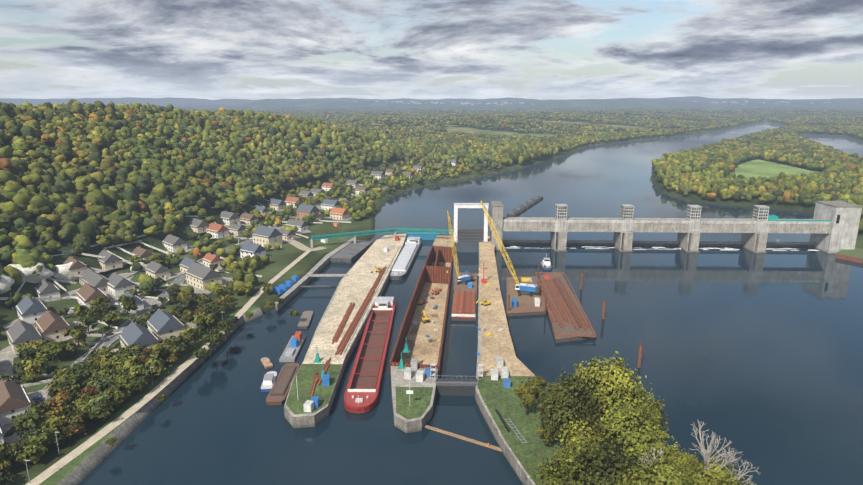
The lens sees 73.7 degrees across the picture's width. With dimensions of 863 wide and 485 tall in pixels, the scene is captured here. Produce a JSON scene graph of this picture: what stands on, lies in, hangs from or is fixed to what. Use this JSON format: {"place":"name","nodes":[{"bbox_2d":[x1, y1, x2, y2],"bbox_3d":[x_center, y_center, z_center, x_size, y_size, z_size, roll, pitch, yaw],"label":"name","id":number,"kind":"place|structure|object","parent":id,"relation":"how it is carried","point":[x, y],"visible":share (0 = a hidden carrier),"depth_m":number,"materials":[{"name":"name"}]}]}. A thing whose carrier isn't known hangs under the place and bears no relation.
{"place":"outdoors","nodes":[
{"label":"outdoors","id":0,"kind":"place"},
{"bbox_2d":[26,250,311,484],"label":"riverside path","id":1,"kind":"structure","parent":0,"point":[87,444],"depth_m":188.29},
{"bbox_2d":[0,184,371,454],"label":"village yards paving","id":2,"kind":"structure","parent":0,"point":[8,355],"depth_m":291.12,"materials":[{"name":"concrete"}]},
{"bbox_2d":[0,424,4,443],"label":"house","id":3,"kind":"structure","parent":2,"relation":"on","point":[2,434],"depth_m":165.77,"materials":[{"name":"tile"}]},
{"bbox_2d":[0,379,31,425],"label":"house","id":4,"kind":"structure","parent":2,"relation":"on","point":[15,400],"depth_m":180.35,"materials":[{"name":"tile"}]},
{"bbox_2d":[5,319,42,353],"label":"house","id":5,"kind":"structure","parent":2,"relation":"on","point":[18,331],"depth_m":231.07,"materials":[{"name":"tile"}]},
{"bbox_2d":[3,397,53,436],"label":"hedge","id":6,"kind":"object","parent":2,"relation":"on","point":[11,432],"visible":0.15,"depth_m":174.63,"materials":[{"name":"green plant"}]},
{"bbox_2d":[15,295,48,322],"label":"house","id":7,"kind":"structure","parent":2,"relation":"on","point":[29,309],"depth_m":259.59,"materials":[{"name":"tile"}]},
{"bbox_2d":[33,395,42,402],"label":"car","id":8,"kind":"object","parent":2,"relation":"on","point":[38,398],"visible":0.96,"depth_m":191.92,"materials":[{"name":"paint"}]},
{"bbox_2d":[34,279,59,300],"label":"house","id":9,"kind":"structure","parent":2,"relation":"on","point":[43,288],"depth_m":288.03,"materials":[{"name":"tile"}]},
{"bbox_2d":[35,310,70,340],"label":"house","id":10,"kind":"structure","parent":2,"relation":"on","point":[51,326],"depth_m":240.87,"materials":[{"name":"tile"}]},
{"bbox_2d":[53,262,78,280],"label":"chalk rock","id":11,"kind":"object","parent":2,"relation":"on","point":[62,272],"visible":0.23,"depth_m":309.38,"materials":[{"name":"white stone"}]},
{"bbox_2d":[63,256,87,276],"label":"house","id":12,"kind":"structure","parent":2,"relation":"on","point":[77,267],"depth_m":312.93,"materials":[{"name":"paint"}]},
{"bbox_2d":[76,283,108,307],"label":"house","id":13,"kind":"structure","parent":2,"relation":"on","point":[86,293],"depth_m":277.67,"materials":[{"name":"tile"}]},
{"bbox_2d":[78,268,108,291],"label":"house","id":14,"kind":"structure","parent":2,"relation":"on","point":[95,279],"depth_m":302.41,"materials":[{"name":"tile"}]},
{"bbox_2d":[97,250,122,269],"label":"house","id":15,"kind":"structure","parent":2,"relation":"on","point":[109,261],"depth_m":333.43,"materials":[{"name":"paint"}]},
{"bbox_2d":[107,272,134,295],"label":"house","id":16,"kind":"structure","parent":2,"relation":"on","point":[117,284],"depth_m":296.60,"materials":[{"name":"tile"}]},
{"bbox_2d":[119,291,143,311],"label":"house","id":17,"kind":"structure","parent":2,"relation":"on","point":[139,302],"depth_m":276.14,"materials":[{"name":"tile"}]},
{"bbox_2d":[118,321,159,350],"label":"house","id":18,"kind":"structure","parent":2,"relation":"on","point":[132,333],"depth_m":228.41,"materials":[{"name":"tile"}]},
{"bbox_2d":[130,262,147,271],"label":"chalk rock","id":19,"kind":"object","parent":2,"relation":"on","point":[143,265],"visible":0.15,"depth_m":337.44,"materials":[{"name":"white stone"}]},
{"bbox_2d":[132,246,153,259],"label":"house","id":20,"kind":"structure","parent":2,"relation":"on","point":[139,251],"depth_m":353.52,"materials":[{"name":"tile"}]},
{"bbox_2d":[144,261,170,278],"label":"house","id":21,"kind":"structure","parent":2,"relation":"on","point":[153,269],"depth_m":322.99,"materials":[{"name":"tile"}]},
{"bbox_2d":[146,309,185,341],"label":"house","id":22,"kind":"structure","parent":2,"relation":"on","point":[161,324],"depth_m":242.23,"materials":[{"name":"tile"}]},
{"bbox_2d":[162,234,186,251],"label":"house","id":23,"kind":"structure","parent":2,"relation":"on","point":[171,242],"depth_m":381.10,"materials":[{"name":"tile"}]},
{"bbox_2d":[179,257,203,272],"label":"house","id":24,"kind":"structure","parent":2,"relation":"on","point":[186,263],"depth_m":334.24,"materials":[{"name":"tile"}]},
{"bbox_2d":[189,218,209,233],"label":"house","id":25,"kind":"structure","parent":2,"relation":"on","point":[198,226],"depth_m":420.31,"materials":[{"name":"tile"}]},
{"bbox_2d":[174,298,232,323],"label":"hedge","id":26,"kind":"object","parent":2,"relation":"on","point":[195,306],"visible":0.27,"depth_m":275.50,"materials":[{"name":"green plant"}]},
{"bbox_2d":[185,262,222,289],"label":"house","id":27,"kind":"structure","parent":2,"relation":"on","point":[198,275],"depth_m":308.40,"materials":[{"name":"tile"}]},
{"bbox_2d":[202,252,222,266],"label":"house","id":28,"kind":"structure","parent":2,"relation":"on","point":[209,259],"depth_m":347.17,"materials":[{"name":"tile"}]},
{"bbox_2d":[206,222,228,237],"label":"house","id":29,"kind":"structure","parent":2,"relation":"on","point":[214,229],"depth_m":418.60,"materials":[{"name":"tile"}]},
{"bbox_2d":[220,211,239,224],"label":"house","id":30,"kind":"structure","parent":2,"relation":"on","point":[228,218],"depth_m":449.85,"materials":[{"name":"tile"}]},
{"bbox_2d":[228,223,245,235],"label":"house","id":31,"kind":"structure","parent":2,"relation":"on","point":[235,229],"depth_m":426.74,"materials":[{"name":"paint"}]},
{"bbox_2d":[240,212,258,224],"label":"house","id":32,"kind":"structure","parent":2,"relation":"on","point":[247,218],"depth_m":460.73,"materials":[{"name":"tile"}]},
{"bbox_2d":[239,242,265,257],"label":"house","id":33,"kind":"structure","parent":2,"relation":"on","point":[250,249],"depth_m":363.99,"materials":[{"name":"tile"}]},
{"bbox_2d":[252,205,269,216],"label":"house","id":34,"kind":"structure","parent":2,"relation":"on","point":[261,209],"depth_m":494.45,"materials":[{"name":"tile"}]},
{"bbox_2d":[252,225,282,246],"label":"house","id":35,"kind":"structure","parent":2,"relation":"on","point":[263,235],"depth_m":395.42,"materials":[{"name":"paint"}]},
{"bbox_2d":[267,198,285,209],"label":"house","id":36,"kind":"structure","parent":2,"relation":"on","point":[275,204],"depth_m":525.00,"materials":[{"name":"tile"}]},
{"bbox_2d":[279,228,294,239],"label":"house","id":37,"kind":"structure","parent":2,"relation":"on","point":[287,234],"depth_m":414.93,"materials":[{"name":"tile"}]},
{"bbox_2d":[284,196,302,207],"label":"house","id":38,"kind":"structure","parent":2,"relation":"on","point":[290,200],"depth_m":538.66,"materials":[{"name":"tile"}]},
{"bbox_2d":[286,219,308,230],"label":"house","id":39,"kind":"structure","parent":2,"relation":"on","point":[302,225],"depth_m":443.23,"materials":[{"name":"tile"}]},
{"bbox_2d":[298,190,313,198],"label":"house","id":40,"kind":"structure","parent":2,"relation":"on","point":[306,193],"depth_m":580.75,"materials":[{"name":"tile"}]},
{"bbox_2d":[296,204,319,220],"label":"house","id":41,"kind":"structure","parent":2,"relation":"on","point":[302,210],"depth_m":483.23,"materials":[{"name":"tile"}]},
{"bbox_2d":[310,188,324,196],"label":"house","id":42,"kind":"structure","parent":2,"relation":"on","point":[314,191],"depth_m":592.66,"materials":[{"name":"tile"}]},
{"bbox_2d":[321,182,335,190],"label":"house","id":43,"kind":"structure","parent":2,"relation":"on","point":[326,186],"depth_m":637.34,"materials":[{"name":"tile"}]},
{"bbox_2d":[321,199,340,209],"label":"house","id":44,"kind":"structure","parent":2,"relation":"on","point":[328,204],"depth_m":526.80,"materials":[{"name":"tile"}]},
{"bbox_2d":[329,207,349,219],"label":"house","id":45,"kind":"structure","parent":2,"relation":"on","point":[339,213],"depth_m":487.23,"materials":[{"name":"tile"}]},
{"bbox_2d":[345,179,358,187],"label":"house","id":46,"kind":"structure","parent":2,"relation":"on","point":[355,183],"depth_m":661.92,"materials":[{"name":"tile"}]},
{"bbox_2d":[355,186,368,193],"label":"house","id":47,"kind":"structure","parent":2,"relation":"on","point":[358,189],"depth_m":617.15,"materials":[{"name":"tile"}]},
{"bbox_2d":[43,175,434,397],"bbox_3d":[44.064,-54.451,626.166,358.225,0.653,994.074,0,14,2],"label":"village road","id":48,"kind":"structure","parent":0,"point":[165,294],"depth_m":271.35,"materials":[{"name":"grey asphalt"}]},
{"bbox_2d":[2,163,497,441],"bbox_3d":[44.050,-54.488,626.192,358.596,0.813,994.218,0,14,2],"label":"village road kerb","id":49,"kind":"structure","parent":48,"relation":"on","point":[135,315],"depth_m":254.50,"materials":[{"name":"concrete"}]},
{"bbox_2d":[283,239,325,250],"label":"footpath","id":50,"kind":"structure","parent":0,"point":[298,245],"depth_m":396.19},
{"bbox_2d":[0,103,862,484],"bbox_3d":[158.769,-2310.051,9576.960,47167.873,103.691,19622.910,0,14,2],"label":"terrain","id":51,"kind":"structure","parent":0,"point":[282,257],"depth_m":445.42,"materials":[{"name":"green plant"}]},
{"bbox_2d":[0,274,13,293],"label":"chalk rock","id":52,"kind":"object","parent":51,"relation":"on","point":[6,283],"visible":1,"depth_m":274.94,"materials":[{"name":"white stone"}]},
{"bbox_2d":[8,263,53,282],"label":"chalk rock","id":53,"kind":"object","parent":51,"relation":"on","point":[27,274],"visible":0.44,"depth_m":294.46,"materials":[{"name":"white stone"}]},
{"bbox_2d":[0,254,218,381],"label":"garden tree","id":54,"kind":"object","parent":51,"relation":"on","point":[37,364],"visible":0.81,"depth_m":245.01,"materials":[{"name":"green plant"}]},
{"bbox_2d":[0,299,220,484],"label":"trees","id":55,"kind":"object","parent":51,"relation":"on","point":[100,395],"visible":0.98,"depth_m":188.63,"materials":[{"name":"green plant"}]},
{"bbox_2d":[109,322,142,349],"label":"hedge","id":56,"kind":"object","parent":51,"relation":"on","point":[114,345],"visible":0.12,"depth_m":235.49,"materials":[{"name":"green plant"}]},
{"bbox_2d":[0,282,271,472],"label":"forest trees","id":57,"kind":"object","parent":51,"relation":"on","point":[188,300],"visible":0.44,"depth_m":248.50,"materials":[{"name":"green plant"}]},
{"bbox_2d":[39,306,262,484],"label":"bank revetment","id":58,"kind":"object","parent":51,"relation":"on","point":[79,469],"depth_m":183.20,"materials":[{"name":"concrete"}]},
{"bbox_2d":[25,317,222,483],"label":"lamp posts","id":59,"kind":"object","parent":58,"relation":"on","point":[58,432],"visible":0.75,"depth_m":163.00,"materials":[{"name":"metal"}]},
{"bbox_2d":[105,297,300,446],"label":"bank tree","id":60,"kind":"object","parent":51,"relation":"on","point":[214,336],"visible":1,"depth_m":229.71,"materials":[{"name":"green plant"}]},
{"bbox_2d":[273,223,338,294],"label":"yard containers","id":61,"kind":"object","parent":51,"relation":"on","point":[280,289],"visible":0.9,"depth_m":313.40,"materials":[{"name":"metal"}]},
{"bbox_2d":[370,171,384,178],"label":"house","id":62,"kind":"structure","parent":51,"relation":"on","point":[379,174],"depth_m":729.55,"materials":[{"name":"tile"}]},
{"bbox_2d":[385,169,394,174],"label":"house","id":63,"kind":"structure","parent":51,"relation":"on","point":[389,171],"depth_m":763.17,"materials":[{"name":"paint"}]},
{"bbox_2d":[402,172,412,177],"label":"house","id":64,"kind":"structure","parent":51,"relation":"on","point":[410,174],"depth_m":738.43,"materials":[{"name":"tile"}]},
{"bbox_2d":[413,165,422,171],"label":"house","id":65,"kind":"structure","parent":51,"relation":"on","point":[417,167],"depth_m":805.18,"materials":[{"name":"tile"}]},
{"bbox_2d":[0,101,862,307],"bbox_3d":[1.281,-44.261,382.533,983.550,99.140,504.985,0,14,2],"label":"forest trees","id":66,"kind":"object","parent":51,"relation":"on","point":[61,190],"visible":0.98,"depth_m":417.71,"materials":[{"name":"green plant"}]},
{"bbox_2d":[7,99,862,205],"bbox_3d":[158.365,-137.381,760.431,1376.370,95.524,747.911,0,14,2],"label":"forest trees","id":67,"kind":"object","parent":51,"relation":"on","point":[260,138],"visible":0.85,"depth_m":737.91,"materials":[{"name":"green plant"}]},
{"bbox_2d":[447,159,457,165],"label":"house","id":68,"kind":"structure","parent":51,"relation":"on","point":[454,162],"depth_m":879.05,"materials":[{"name":"paint"}]},
{"bbox_2d":[186,108,862,156],"bbox_3d":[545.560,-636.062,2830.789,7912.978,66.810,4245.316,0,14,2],"label":"forest","id":69,"kind":"object","parent":51,"relation":"on","point":[788,138],"visible":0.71,"depth_m":1896.73,"materials":[{"name":"green plant"}]},
{"bbox_2d":[238,99,862,106],"bbox_3d":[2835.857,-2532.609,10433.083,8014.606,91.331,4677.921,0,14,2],"label":"hills","id":70,"kind":"structure","parent":51,"relation":"on","point":[506,102],"depth_m":8768.37,"materials":[{"name":"plant"}]},
{"bbox_2d":[0,96,862,102],"bbox_3d":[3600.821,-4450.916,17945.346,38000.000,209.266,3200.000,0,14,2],"label":"hill","id":71,"kind":"structure","parent":0,"point":[131,100],"depth_m":17562.09,"materials":[{"name":"green plant"}]},
{"bbox_2d":[0,0,862,99],"label":"sky","id":72,"kind":"structure","parent":0,"point":[50,49],"materials":[{"name":"grey"}]},
{"bbox_2d":[79,117,862,484],"bbox_3d":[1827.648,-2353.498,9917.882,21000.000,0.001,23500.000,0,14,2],"label":"river water","id":73,"kind":"structure","parent":0,"point":[755,359],"depth_m":237.45,"materials":[{"name":"blue liquid"}]},
{"bbox_2d":[261,311,312,404],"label":"moored boats","id":74,"kind":"object","parent":73,"relation":"on","point":[275,386],"visible":0.9,"depth_m":219.31,"materials":[{"name":"paint"}]},
{"bbox_2d":[275,238,374,310],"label":"jetty","id":75,"kind":"object","parent":73,"relation":"in","point":[349,251],"visible":0.85,"depth_m":367.41,"materials":[{"name":"concrete"}]},
{"bbox_2d":[284,234,406,427],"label":"lock wall","id":76,"kind":"structure","parent":73,"relation":"in","point":[355,285],"depth_m":247.53,"materials":[{"name":"concrete"}]},
{"bbox_2d":[344,297,395,413],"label":"cargo barge","id":77,"kind":"object","parent":73,"relation":"on","point":[361,394],"visible":0.96,"depth_m":228.18,"materials":[{"name":"paint"}]},
{"bbox_2d":[310,228,453,247],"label":"footbridge","id":78,"kind":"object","parent":73,"relation":"in","point":[358,233],"visible":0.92,"depth_m":410.55,"materials":[{"name":"paint"}]},
{"bbox_2d":[389,237,421,280],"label":"barge","id":79,"kind":"object","parent":73,"relation":"on","point":[401,267],"visible":0.88,"depth_m":366.90,"materials":[{"name":"paint"}]},
{"bbox_2d":[389,236,454,432],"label":"lock wall","id":80,"kind":"structure","parent":73,"relation":"in","point":[415,414],"depth_m":256.37,"materials":[{"name":"beige concrete"}]},
{"bbox_2d":[413,288,441,341],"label":"pit machines","id":81,"kind":"object","parent":80,"relation":"in","point":[424,319],"visible":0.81,"depth_m":291.81,"materials":[{"name":"paint"}]},
{"bbox_2d":[405,233,482,395],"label":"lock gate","id":82,"kind":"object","parent":73,"relation":"in","point":[455,387],"visible":0.92,"depth_m":203.75,"materials":[{"name":"grey metal"}]},
{"bbox_2d":[451,273,476,320],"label":"work pontoon","id":83,"kind":"object","parent":73,"relation":"on","point":[464,302],"visible":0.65,"depth_m":293.41,"materials":[{"name":"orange metal"}]},
{"bbox_2d":[447,211,472,284],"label":"crawler crane","id":84,"kind":"object","parent":83,"relation":"on","point":[463,278],"visible":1,"depth_m":319.24,"materials":[{"name":"paint"}]},
{"bbox_2d":[507,196,542,215],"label":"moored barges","id":85,"kind":"object","parent":73,"relation":"on","point":[523,207],"visible":0.94,"depth_m":556.67,"materials":[{"name":"paint"}]},
{"bbox_2d":[506,263,546,315],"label":"crane barge","id":86,"kind":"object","parent":73,"relation":"in","point":[526,304],"depth_m":291.84,"materials":[{"name":"orange metal"}]},
{"bbox_2d":[479,200,540,296],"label":"crawler crane","id":87,"kind":"object","parent":86,"relation":"on","point":[525,288],"visible":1,"depth_m":303.13,"materials":[{"name":"paint"}]},
{"bbox_2d":[424,272,642,451],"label":"mooring dolphins and boom","id":88,"kind":"object","parent":73,"relation":"in","point":[488,445],"visible":0.85,"depth_m":181.98,"materials":[{"name":"orange metal"}]},
{"bbox_2d":[541,254,551,269],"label":"boat","id":89,"kind":"object","parent":73,"relation":"on","point":[546,264],"visible":1,"depth_m":357.56,"materials":[{"name":"paint"}]},
{"bbox_2d":[535,272,595,342],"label":"barge","id":90,"kind":"object","parent":73,"relation":"on","point":[568,319],"visible":0.98,"depth_m":279.54,"materials":[{"name":"orange metal"}]},
{"bbox_2d":[505,246,819,250],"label":"water foam","id":91,"kind":"object","parent":73,"relation":"on","point":[778,249],"visible":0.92,"depth_m":405.12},
{"bbox_2d":[490,201,861,253],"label":"dam","id":92,"kind":"structure","parent":73,"relation":"in","point":[831,227],"depth_m":394.44,"materials":[{"name":"concrete"}]},
{"bbox_2d":[835,247,862,262],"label":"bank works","id":93,"kind":"structure","parent":73,"relation":"in","point":[855,254],"depth_m":378.15,"materials":[{"name":"green plant"}]},
{"bbox_2d":[273,98,835,102],"bbox_3d":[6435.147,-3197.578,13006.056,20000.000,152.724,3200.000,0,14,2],"label":"hill","id":94,"kind":"structure","parent":0,"point":[690,100],"depth_m":12699.90,"materials":[{"name":"green plant"}]},
{"bbox_2d":[475,236,650,484],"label":"lock wall","id":95,"kind":"structure","parent":0,"point":[491,396],"depth_m":197.70,"materials":[{"name":"concrete"}]},
{"bbox_2d":[296,236,560,472],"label":"site equipment clutter","id":96,"kind":"object","parent":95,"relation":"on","point":[314,401],"visible":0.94,"depth_m":216.27,"materials":[{"name":"paint"}]},
{"bbox_2d":[453,203,488,242],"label":"lock lift gate portal","id":97,"kind":"object","parent":95,"relation":"on","point":[471,235],"visible":0.94,"depth_m":404.67,"materials":[{"name":"white concrete"}]},
{"bbox_2d":[513,375,703,474],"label":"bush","id":98,"kind":"object","parent":95,"relation":"on","point":[526,392],"visible":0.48,"depth_m":179.28,"materials":[{"name":"green plant"}]},
{"bbox_2d":[525,351,754,484],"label":"island tree","id":99,"kind":"object","parent":95,"relation":"on","point":[632,424],"visible":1,"depth_m":143.04,"materials":[{"name":"green plant"}]},
{"bbox_2d":[638,446,682,474],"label":"bare dead tree","id":100,"kind":"object","parent":95,"relation":"on","point":[654,457],"visible":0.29,"depth_m":138.59,"materials":[{"name":"grey wood"}]},
{"bbox_2d":[689,421,759,484],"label":"bare dead tree","id":101,"kind":"object","parent":95,"relation":"on","point":[707,456],"visible":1,"depth_m":131.78,"materials":[{"name":"grey wood"}]}
]}

